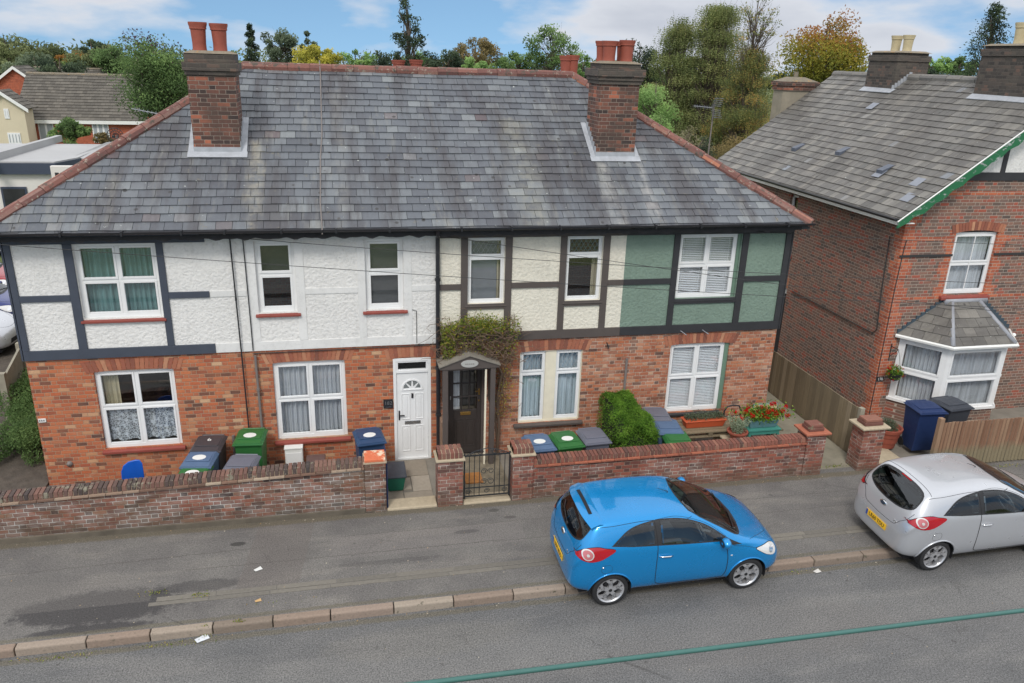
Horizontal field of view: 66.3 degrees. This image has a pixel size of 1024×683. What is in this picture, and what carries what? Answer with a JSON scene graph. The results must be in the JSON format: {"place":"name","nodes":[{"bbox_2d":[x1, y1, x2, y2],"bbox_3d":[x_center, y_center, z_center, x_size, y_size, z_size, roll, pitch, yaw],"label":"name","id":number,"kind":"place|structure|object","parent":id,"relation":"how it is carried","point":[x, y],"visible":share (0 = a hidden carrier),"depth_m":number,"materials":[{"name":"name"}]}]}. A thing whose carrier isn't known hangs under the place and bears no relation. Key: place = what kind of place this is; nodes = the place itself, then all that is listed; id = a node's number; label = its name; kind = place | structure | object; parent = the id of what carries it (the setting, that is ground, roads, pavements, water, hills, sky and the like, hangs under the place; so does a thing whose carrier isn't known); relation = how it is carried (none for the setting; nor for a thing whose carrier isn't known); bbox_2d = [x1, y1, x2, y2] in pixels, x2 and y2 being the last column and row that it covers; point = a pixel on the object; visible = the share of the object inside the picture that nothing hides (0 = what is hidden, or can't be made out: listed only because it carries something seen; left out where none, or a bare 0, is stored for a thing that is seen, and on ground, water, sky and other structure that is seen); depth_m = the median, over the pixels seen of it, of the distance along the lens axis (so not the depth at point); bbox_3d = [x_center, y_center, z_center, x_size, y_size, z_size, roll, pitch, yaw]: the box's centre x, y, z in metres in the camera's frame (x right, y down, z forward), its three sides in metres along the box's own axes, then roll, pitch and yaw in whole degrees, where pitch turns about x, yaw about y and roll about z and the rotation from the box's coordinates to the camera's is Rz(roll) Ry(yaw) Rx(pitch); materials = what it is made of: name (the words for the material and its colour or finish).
{"place":"outdoors","nodes":[
{"label":"outdoors","id":0,"kind":"place"},
{"bbox_2d":[0,344,48,490],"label":"side plot soil","id":1,"kind":"structure","parent":0,"point":[16,472],"depth_m":15.41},
{"bbox_2d":[0,310,17,351],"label":"parked car","id":2,"kind":"object","parent":1,"relation":"on","point":[8,336],"visible":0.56,"depth_m":20.98,"materials":[{"name":"silver paint"}]},
{"bbox_2d":[0,342,25,419],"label":"concrete fence","id":3,"kind":"object","parent":1,"relation":"on","point":[12,373],"visible":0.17,"depth_m":17.82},
{"bbox_2d":[0,367,33,417],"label":"shrub","id":4,"kind":"object","parent":1,"relation":"on","point":[24,383],"visible":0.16,"depth_m":17.37,"materials":[{"name":"green plant"}]},
{"bbox_2d":[0,392,44,466],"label":"shrub","id":5,"kind":"object","parent":1,"relation":"on","point":[23,432],"visible":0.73,"depth_m":15.82,"materials":[{"name":"green plant"}]},
{"bbox_2d":[0,58,772,633],"bbox_3d":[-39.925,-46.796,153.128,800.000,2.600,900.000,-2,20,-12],"label":"ground","id":6,"kind":"structure","parent":0,"point":[556,70],"depth_m":182.63,"materials":[{"name":"green"}]},
{"bbox_2d":[0,89,37,143],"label":"cream house","id":7,"kind":"structure","parent":6,"relation":"on","point":[17,123],"depth_m":50.49,"materials":[{"name":"white paint"}]},
{"bbox_2d":[0,32,37,65],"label":"broadleaf tree","id":8,"kind":"object","parent":6,"relation":"on","point":[13,51],"visible":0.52,"depth_m":81.84,"materials":[{"name":"green plant"}]},
{"bbox_2d":[0,65,37,94],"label":"gabled house","id":9,"kind":"structure","parent":6,"relation":"on","point":[12,77],"depth_m":59.09,"materials":[{"name":"brick"}]},
{"bbox_2d":[0,51,52,72],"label":"broadleaf tree","id":10,"kind":"object","parent":6,"relation":"on","point":[25,59],"visible":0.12,"depth_m":72.93,"materials":[{"name":"green plant"}]},
{"bbox_2d":[0,135,100,209],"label":"flat roofed building","id":11,"kind":"structure","parent":6,"relation":"on","point":[24,169],"depth_m":33.09,"materials":[{"name":"white"}]},
{"bbox_2d":[0,187,27,206],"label":"window","id":12,"kind":"structure","parent":11,"relation":"in","point":[9,195],"depth_m":32.96,"materials":[{"name":"grey glass"}]},
{"bbox_2d":[36,57,90,72],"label":"broadleaf tree","id":13,"kind":"object","parent":6,"relation":"on","point":[46,66],"visible":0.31,"depth_m":61.86,"materials":[{"name":"green plant"}]},
{"bbox_2d":[46,116,92,143],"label":"broadleaf tree","id":14,"kind":"object","parent":6,"relation":"on","point":[70,129],"visible":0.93,"depth_m":46.40,"materials":[{"name":"green plant"}]},
{"bbox_2d":[20,72,148,143],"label":"brick house","id":15,"kind":"structure","parent":6,"relation":"on","point":[86,99],"depth_m":53.58,"materials":[{"name":"white paint"}]},
{"bbox_2d":[58,42,135,67],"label":"broadleaf tree","id":16,"kind":"object","parent":6,"relation":"on","point":[83,58],"visible":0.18,"depth_m":82.51,"materials":[{"name":"green plant"}]},
{"bbox_2d":[89,43,130,73],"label":"broadleaf tree","id":17,"kind":"object","parent":6,"relation":"on","point":[103,58],"visible":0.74,"depth_m":73.22,"materials":[{"name":"green plant"}]},
{"bbox_2d":[102,28,188,123],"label":"ash tree","id":18,"kind":"object","parent":6,"relation":"on","point":[160,75],"visible":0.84,"depth_m":41.11,"materials":[{"name":"green plant"}]},
{"bbox_2d":[243,23,260,61],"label":"conifer tree","id":19,"kind":"object","parent":6,"relation":"on","point":[250,44],"visible":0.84,"depth_m":43.53,"materials":[{"name":"green plant"}]},
{"bbox_2d":[260,27,298,62],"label":"open tree","id":20,"kind":"object","parent":6,"relation":"on","point":[273,52],"visible":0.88,"depth_m":68.72,"materials":[{"name":"green plant"}]},
{"bbox_2d":[290,44,343,63],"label":"broadleaf tree","id":21,"kind":"object","parent":6,"relation":"on","point":[310,54],"visible":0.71,"depth_m":51.36,"materials":[{"name":"yellow plant"}]},
{"bbox_2d":[386,0,437,66],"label":"conifer","id":22,"kind":"object","parent":6,"relation":"on","point":[410,42],"visible":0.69,"depth_m":54.12,"materials":[{"name":"green plant"}]},
{"bbox_2d":[427,48,465,67],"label":"broadleaf tree","id":23,"kind":"object","parent":6,"relation":"on","point":[450,56],"visible":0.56,"depth_m":60.69,"materials":[{"name":"green plant"}]},
{"bbox_2d":[442,37,504,67],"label":"oak tree","id":24,"kind":"object","parent":6,"relation":"on","point":[486,48],"visible":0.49,"depth_m":84.86,"materials":[{"name":"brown plant"}]},
{"bbox_2d":[0,35,976,107],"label":"distant wood","id":25,"kind":"object","parent":6,"relation":"on","point":[179,50],"visible":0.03,"depth_m":160.63,"materials":[{"name":"green plant"}]},
{"bbox_2d":[495,50,535,69],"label":"broadleaf tree","id":26,"kind":"object","parent":6,"relation":"on","point":[519,61],"visible":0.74,"depth_m":73.62,"materials":[{"name":"green plant"}]},
{"bbox_2d":[522,23,585,70],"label":"open tree","id":27,"kind":"object","parent":6,"relation":"on","point":[551,61],"visible":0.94,"depth_m":61.75,"materials":[{"name":"green plant"}]},
{"bbox_2d":[626,38,664,104],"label":"broadleaf tree","id":28,"kind":"object","parent":6,"relation":"on","point":[646,57],"visible":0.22,"depth_m":47.94,"materials":[{"name":"green plant"}]},
{"bbox_2d":[638,81,683,126],"bbox_3d":[7.124,-9.053,40.464,2.803,8.278,2.709,7,21,15],"label":"broadleaf tree","id":29,"kind":"object","parent":6,"relation":"on","point":[651,99],"visible":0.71,"depth_m":39.07,"materials":[{"name":"green plant"}]},
{"bbox_2d":[640,12,710,146],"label":"birch tree","id":30,"kind":"object","parent":6,"relation":"on","point":[676,42],"visible":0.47,"depth_m":45.39,"materials":[{"name":"green plant"}]},
{"bbox_2d":[661,1,767,148],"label":"birch tree","id":31,"kind":"object","parent":6,"relation":"on","point":[717,39],"visible":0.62,"depth_m":44.69,"materials":[{"name":"green plant"}]},
{"bbox_2d":[692,46,777,157],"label":"birch tree","id":32,"kind":"object","parent":6,"relation":"on","point":[744,120],"visible":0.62,"depth_m":42.76,"materials":[{"name":"green plant"}]},
{"bbox_2d":[728,0,782,90],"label":"birch tree","id":33,"kind":"object","parent":6,"relation":"on","point":[752,32],"visible":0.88,"depth_m":42.01,"materials":[{"name":"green plant"}]},
{"bbox_2d":[766,4,870,91],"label":"beech tree","id":34,"kind":"object","parent":6,"relation":"on","point":[834,52],"visible":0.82,"depth_m":67.83,"materials":[{"name":"plant"}]},
{"bbox_2d":[953,1,1013,75],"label":"conifer","id":35,"kind":"object","parent":6,"relation":"on","point":[995,17],"visible":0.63,"depth_m":67.63,"materials":[{"name":"green plant"}]},
{"bbox_2d":[463,452,507,493],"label":"front path","id":36,"kind":"structure","parent":0,"point":[486,474],"depth_m":15.88,"materials":[{"name":"concrete"}]},
{"bbox_2d":[0,545,1023,682],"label":"road","id":37,"kind":"structure","parent":0,"point":[493,637],"depth_m":11.51,"materials":[{"name":"asphalt"}]},
{"bbox_2d":[0,547,900,658],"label":"kerb","id":38,"kind":"structure","parent":37,"relation":"on","point":[147,635],"depth_m":11.72,"materials":[{"name":"concrete"}]},
{"bbox_2d":[550,475,776,604],"bbox_3d":[2.507,3.060,12.899,3.632,1.600,1.928,-3,24,-12],"label":"parked car","id":39,"kind":"object","parent":37,"relation":"on","point":[613,540],"visible":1,"depth_m":12.23,"materials":[{"name":"blue paint"}]},
{"bbox_2d":[854,453,1023,569],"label":"parked car","id":40,"kind":"object","parent":37,"relation":"on","point":[933,511],"visible":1,"depth_m":13.28,"materials":[{"name":"silver paint"}]},
{"bbox_2d":[0,457,1023,644],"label":"pavement","id":41,"kind":"structure","parent":0,"point":[49,589],"depth_m":12.94,"materials":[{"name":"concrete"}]},
{"bbox_2d":[0,456,365,544],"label":"garden wall","id":42,"kind":"structure","parent":41,"relation":"on","point":[291,491],"depth_m":13.49,"materials":[{"name":"brick"}]},
{"bbox_2d":[363,449,386,512],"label":"brick pier","id":43,"kind":"structure","parent":41,"relation":"on","point":[374,462],"depth_m":14.11,"materials":[{"name":"brick"}]},
{"bbox_2d":[148,525,871,606],"bbox_3d":[13.075,3.165,15.694,37.909,0.106,0.209,-2,20,-12],"label":"edging strip","id":44,"kind":"object","parent":41,"relation":"on","point":[399,577],"visible":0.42,"depth_m":12.55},
{"bbox_2d":[532,433,807,497],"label":"garden wall","id":45,"kind":"structure","parent":41,"relation":"on","point":[705,461],"depth_m":15.36,"materials":[{"name":"red brick"}]},
{"bbox_2d":[930,417,1023,461],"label":"paling fence","id":46,"kind":"object","parent":41,"relation":"on","point":[998,445],"visible":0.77,"depth_m":16.55,"materials":[{"name":"brown wood"}]},
{"bbox_2d":[0,0,1023,75],"label":"sky","id":47,"kind":"structure","parent":0,"point":[940,27],"materials":[{"name":"blue"}]},
{"bbox_2d":[49,357,1023,497],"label":"front yard ground","id":48,"kind":"structure","parent":0,"point":[155,386],"depth_m":18.94,"materials":[{"name":"concrete"}]},
{"bbox_2d":[0,22,249,485],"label":"terraced house","id":49,"kind":"structure","parent":48,"relation":"on","point":[91,328],"depth_m":14.29,"materials":[{"name":"orange brick"}]},
{"bbox_2d":[73,243,166,323],"bbox_3d":[-7.026,-1.067,14.069,1.431,1.448,0.277,-2,20,-12],"label":"window","id":50,"kind":"structure","parent":49,"relation":"in","point":[111,284],"depth_m":14.12,"materials":[{"name":"plastic"}]},
{"bbox_2d":[94,368,185,454],"bbox_3d":[-7.077,1.297,14.928,1.487,1.679,0.272,-2,20,-12],"label":"window","id":51,"kind":"structure","parent":49,"relation":"in","point":[107,382],"depth_m":14.98,"materials":[{"name":"plastic"}]},
{"bbox_2d":[121,460,143,478],"bbox_3d":[-6.678,2.683,13.775,0.440,1.125,0.450,-2,20,-12],"label":"plastic chair","id":52,"kind":"object","parent":48,"relation":"on","point":[133,469],"visible":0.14,"depth_m":13.83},
{"bbox_2d":[179,451,220,471],"bbox_3d":[-5.683,2.542,14.425,0.560,1.003,0.679,0,20,-4],"label":"wheelie bin","id":53,"kind":"object","parent":48,"relation":"on","point":[207,460],"visible":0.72,"depth_m":14.14,"materials":[{"name":"plastic"}]},
{"bbox_2d":[189,434,227,470],"bbox_3d":[-5.710,2.348,14.903,0.560,1.041,0.679,0,20,-6],"label":"wheelie bin","id":54,"kind":"object","parent":48,"relation":"on","point":[210,443],"visible":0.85,"depth_m":14.69,"materials":[{"name":"plastic"}]},
{"bbox_2d":[223,454,261,469],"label":"wheelie bin","id":55,"kind":"object","parent":48,"relation":"on","point":[239,461],"visible":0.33,"depth_m":14.15,"materials":[{"name":"plastic"}]},
{"bbox_2d":[232,427,267,465],"bbox_3d":[-5.011,2.261,15.160,0.560,1.073,0.679,-1,20,-7],"label":"wheelie bin","id":56,"kind":"object","parent":48,"relation":"on","point":[250,440],"visible":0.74,"depth_m":14.83,"materials":[{"name":"plastic"}]},
{"bbox_2d":[284,444,303,464],"bbox_3d":[-4.361,2.338,15.723,0.360,0.565,0.231,-2,20,-12],"label":"meter box","id":57,"kind":"object","parent":48,"relation":"on","point":[294,453],"visible":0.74,"depth_m":15.59,"materials":[{"name":"white paint"}]},
{"bbox_2d":[199,60,440,465],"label":"terraced house","id":58,"kind":"structure","parent":48,"relation":"on","point":[338,155],"depth_m":15.18,"materials":[{"name":"orange brick"}]},
{"bbox_2d":[254,241,300,317],"bbox_3d":[-4.387,-1.173,14.591,0.815,1.443,0.235,-2,20,-12],"label":"window","id":59,"kind":"structure","parent":58,"relation":"in","point":[266,252],"depth_m":14.58,"materials":[{"name":"plastic"}]},
{"bbox_2d":[273,360,350,445],"bbox_3d":[-3.989,1.182,15.584,1.483,1.726,0.296,-2,20,-12],"label":"window","id":60,"kind":"structure","parent":58,"relation":"in","point":[310,395],"depth_m":15.64,"materials":[{"name":"plastic"}]},
{"bbox_2d":[363,239,407,314],"bbox_3d":[-2.442,-1.251,15.001,0.855,1.458,0.235,-2,20,-12],"label":"window","id":61,"kind":"structure","parent":58,"relation":"in","point":[383,290],"depth_m":15.06,"materials":[{"name":"plastic"}]},
{"bbox_2d":[396,372,427,457],"bbox_3d":[-2.042,1.517,16.103,0.630,1.905,0.085,-2,20,-12],"label":"front door","id":62,"kind":"structure","parent":58,"relation":"in","point":[411,388],"depth_m":16.09,"materials":[{"name":"plastic"}]},
{"bbox_2d":[0,244,1023,308],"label":"overhead wire","id":63,"kind":"object","parent":58,"relation":"attached to","point":[497,279],"visible":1,"depth_m":14.06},
{"bbox_2d":[252,239,1023,284],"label":"overhead wire","id":64,"kind":"object","parent":58,"relation":"attached to","point":[628,265],"visible":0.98,"depth_m":14.80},
{"bbox_2d":[352,427,386,458],"bbox_3d":[-2.771,2.279,15.279,0.560,1.093,0.679,-5,21,-19],"label":"wheelie bin","id":65,"kind":"object","parent":48,"relation":"on","point":[369,438],"visible":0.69,"depth_m":14.95,"materials":[{"name":"plastic"}]},
{"bbox_2d":[388,460,432,498],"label":"paving slabs","id":66,"kind":"structure","parent":48,"relation":"on","point":[417,472],"depth_m":15.46,"materials":[{"name":"concrete"}]},
{"bbox_2d":[387,461,406,490],"bbox_3d":[-2.269,2.641,15.271,0.400,0.350,0.620,-2,20,-12],"label":"recycling box","id":67,"kind":"object","parent":66,"relation":"on","point":[397,475],"visible":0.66,"depth_m":15.08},
{"bbox_2d":[387,496,436,510],"bbox_3d":[-1.869,3.054,14.614,0.920,0.145,0.350,-2,20,-12],"label":"doorway threshold","id":68,"kind":"object","parent":48,"relation":"on","point":[412,503],"visible":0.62,"depth_m":14.55,"materials":[{"name":"stone"}]},
{"bbox_2d":[433,444,464,506],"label":"brick pier","id":69,"kind":"structure","parent":48,"relation":"on","point":[449,459],"depth_m":14.40,"materials":[{"name":"brick"}]},
{"bbox_2d":[463,447,510,498],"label":"iron gate","id":70,"kind":"structure","parent":69,"relation":"attached to","point":[494,485],"depth_m":14.64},
{"bbox_2d":[463,491,510,504],"bbox_3d":[-0.496,3.005,14.884,0.900,0.135,0.330,-2,20,-12],"label":"gateway threshold","id":71,"kind":"object","parent":48,"relation":"on","point":[486,499],"visible":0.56,"depth_m":14.80,"materials":[{"name":"stone"}]},
{"bbox_2d":[507,439,535,500],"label":"brick pier","id":72,"kind":"structure","parent":48,"relation":"on","point":[522,453],"depth_m":14.68,"materials":[{"name":"brick"}]},
{"bbox_2d":[417,55,635,463],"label":"terraced house","id":73,"kind":"structure","parent":48,"relation":"on","point":[512,164],"depth_m":15.97,"materials":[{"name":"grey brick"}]},
{"bbox_2d":[449,369,481,452],"bbox_3d":[-0.980,1.408,16.329,0.670,2.045,0.084,-2,20,-12],"label":"front door","id":74,"kind":"structure","parent":73,"relation":"in","point":[464,424],"depth_m":16.38,"materials":[{"name":"brown wood"}]},
{"bbox_2d":[417,308,545,455],"bbox_3d":[-0.567,0.979,15.805,2.668,3.318,0.669,-2,20,-12],"label":"climbing plant","id":75,"kind":"object","parent":73,"relation":"attached to","point":[450,334],"visible":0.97,"depth_m":15.53,"materials":[{"name":"green plant"}]},
{"bbox_2d":[465,237,506,307],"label":"window","id":76,"kind":"structure","parent":73,"relation":"in","point":[485,290],"depth_m":15.48,"materials":[{"name":"plastic"}]},
{"bbox_2d":[518,351,545,420],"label":"window","id":77,"kind":"structure","parent":73,"relation":"in","point":[532,371],"depth_m":16.57,"materials":[{"name":"plastic"}]},
{"bbox_2d":[553,349,580,417],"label":"window","id":78,"kind":"structure","parent":73,"relation":"in","point":[567,374],"depth_m":16.72,"materials":[{"name":"plastic"}]},
{"bbox_2d":[562,236,602,303],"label":"window","id":79,"kind":"structure","parent":73,"relation":"in","point":[595,268],"depth_m":15.86,"materials":[{"name":"plastic"}]},
{"bbox_2d":[521,433,556,453],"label":"wheelie bin","id":80,"kind":"object","parent":48,"relation":"on","point":[542,443],"visible":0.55,"depth_m":15.15,"materials":[{"name":"plastic"}]},
{"bbox_2d":[548,430,585,453],"bbox_3d":[1.052,2.341,15.597,0.560,0.993,0.679,-4,21,-16],"label":"wheelie bin","id":81,"kind":"object","parent":48,"relation":"on","point":[565,441],"visible":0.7,"depth_m":15.29,"materials":[{"name":"plastic"}]},
{"bbox_2d":[575,427,611,450],"bbox_3d":[1.603,2.291,15.790,0.560,0.988,0.679,-4,21,-15],"label":"wheelie bin","id":82,"kind":"object","parent":48,"relation":"on","point":[591,438],"visible":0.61,"depth_m":15.47,"materials":[{"name":"plastic"}]},
{"bbox_2d":[595,389,660,448],"bbox_3d":[2.351,1.896,16.252,0.982,1.552,1.740,-2,20,-12],"label":"box hedge","id":83,"kind":"object","parent":48,"relation":"on","point":[625,420],"visible":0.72,"depth_m":15.76,"materials":[{"name":"green plant"}]},
{"bbox_2d":[652,418,683,443],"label":"wheelie bin","id":84,"kind":"object","parent":48,"relation":"on","point":[670,427],"visible":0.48,"depth_m":15.97,"materials":[{"name":"plastic"}]},
{"bbox_2d":[567,40,815,437],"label":"terraced house","id":85,"kind":"structure","parent":48,"relation":"on","point":[690,205],"depth_m":16.46,"materials":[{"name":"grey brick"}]},
{"bbox_2d":[664,342,724,416],"bbox_3d":[3.991,0.823,17.228,1.357,1.685,0.194,-2,20,-12],"label":"window","id":86,"kind":"structure","parent":85,"relation":"in","point":[691,376],"depth_m":17.28,"materials":[{"name":"plastic"}]},
{"bbox_2d":[674,234,737,301],"bbox_3d":[4.038,-1.549,16.362,1.340,1.435,0.194,-2,20,-12],"label":"window","id":87,"kind":"structure","parent":85,"relation":"in","point":[723,263],"depth_m":16.41,"materials":[{"name":"plastic"}]},
{"bbox_2d":[677,417,732,440],"bbox_3d":[4.157,2.099,17.042,1.320,0.632,0.660,-2,20,-12],"label":"pallet bench","id":88,"kind":"object","parent":48,"relation":"on","point":[715,432],"visible":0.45,"depth_m":16.73,"materials":[{"name":"brown wood"}]},
{"bbox_2d":[681,409,726,427],"bbox_3d":[4.116,1.627,16.845,0.960,0.381,0.414,-2,20,-12],"label":"plant trough","id":89,"kind":"object","parent":88,"relation":"on","point":[698,420],"visible":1,"depth_m":16.77,"materials":[{"name":"orange plastic"}]},
{"bbox_2d":[746,425,780,436],"bbox_3d":[5.319,2.142,16.928,0.760,0.720,0.400,-2,20,-12],"label":"garden table","id":90,"kind":"object","parent":48,"relation":"on","point":[765,430],"visible":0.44,"depth_m":16.66,"materials":[{"name":"teal paint"}]},
{"bbox_2d":[722,399,801,427],"bbox_3d":[5.349,1.519,16.725,1.711,0.579,0.842,-2,20,-12],"label":"geranium trough","id":91,"kind":"object","parent":90,"relation":"on","point":[764,416],"visible":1,"depth_m":16.64,"materials":[{"name":"green plant"}]},
{"bbox_2d":[794,420,831,475],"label":"brick pier","id":92,"kind":"structure","parent":48,"relation":"on","point":[815,432],"depth_m":15.91,"materials":[{"name":"brick"}]},
{"bbox_2d":[767,351,864,452],"bbox_3d":[6.306,0.313,21.596,0.100,1.440,10.500,-2,20,-12],"label":"side fence","id":93,"kind":"object","parent":48,"relation":"on","point":[806,395],"visible":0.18,"depth_m":18.30,"materials":[{"name":"brown wood"}]},
{"bbox_2d":[717,22,1023,421],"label":"detached house","id":94,"kind":"structure","parent":48,"relation":"on","point":[898,145],"depth_m":18.78,"materials":[{"name":"brown brick"}]},
{"bbox_2d":[886,338,1006,409],"bbox_3d":[10.571,0.717,18.597,2.932,1.580,0.960,-2,20,-12],"label":"bay window","id":95,"kind":"structure","parent":94,"relation":"in","point":[972,377],"depth_m":18.36,"materials":[{"name":"plastic"}]},
{"bbox_2d":[943,231,996,293],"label":"window","id":96,"kind":"structure","parent":94,"relation":"in","point":[959,262],"depth_m":18.28,"materials":[{"name":"plastic"}]},
{"bbox_2d":[897,399,948,450],"bbox_3d":[8.999,1.876,17.272,0.660,1.068,0.679,-1,20,-8],"label":"wheelie bin","id":97,"kind":"object","parent":48,"relation":"on","point":[920,421],"visible":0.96,"depth_m":17.09,"materials":[{"name":"plastic"}]},
{"bbox_2d":[930,395,974,444],"bbox_3d":[9.721,1.809,17.551,0.660,1.048,0.679,-5,21,-17],"label":"wheelie bin","id":98,"kind":"object","parent":48,"relation":"on","point":[957,409],"visible":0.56,"depth_m":17.23,"materials":[{"name":"plastic"}]},
{"bbox_2d":[406,608,1023,682],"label":"overhead cable","id":99,"kind":"object","parent":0,"point":[464,678],"visible":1,"depth_m":6.51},
{"bbox_2d":[720,435,745,438],"bbox_3d":[4.707,2.315,16.593,0.540,0.565,0.420,-2,20,-12],"label":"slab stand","id":100,"kind":"object","parent":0,"point":[724,436],"visible":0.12,"depth_m":16.58,"materials":[{"name":"stone"}]},
{"bbox_2d":[727,414,751,437],"bbox_3d":[4.752,1.823,16.412,0.509,0.486,0.467,3,20,4],"label":"bowl planter","id":101,"kind":"object","parent":100,"relation":"on","point":[737,429],"visible":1,"depth_m":16.34,"materials":[{"name":"ceramic"}]},
{"bbox_2d":[766,391,849,469],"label":"side passage path","id":102,"kind":"structure","parent":0,"point":[833,454],"depth_m":17.53,"materials":[{"name":"concrete"}]},
{"bbox_2d":[845,414,890,470],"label":"brick pier","id":103,"kind":"structure","parent":0,"point":[866,442],"depth_m":16.21,"materials":[{"name":"brick"}]},
{"bbox_2d":[879,448,899,463],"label":"neighbour path","id":104,"kind":"structure","parent":0,"point":[886,454],"depth_m":17.05,"materials":[{"name":"concrete"}]},
{"bbox_2d":[882,417,903,448],"bbox_3d":[8.352,2.002,17.451,0.620,0.669,0.620,-2,20,-12],"label":"terracotta pot","id":105,"kind":"object","parent":104,"relation":"on","point":[893,434],"visible":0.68,"depth_m":17.28,"materials":[{"name":"ceramic"}]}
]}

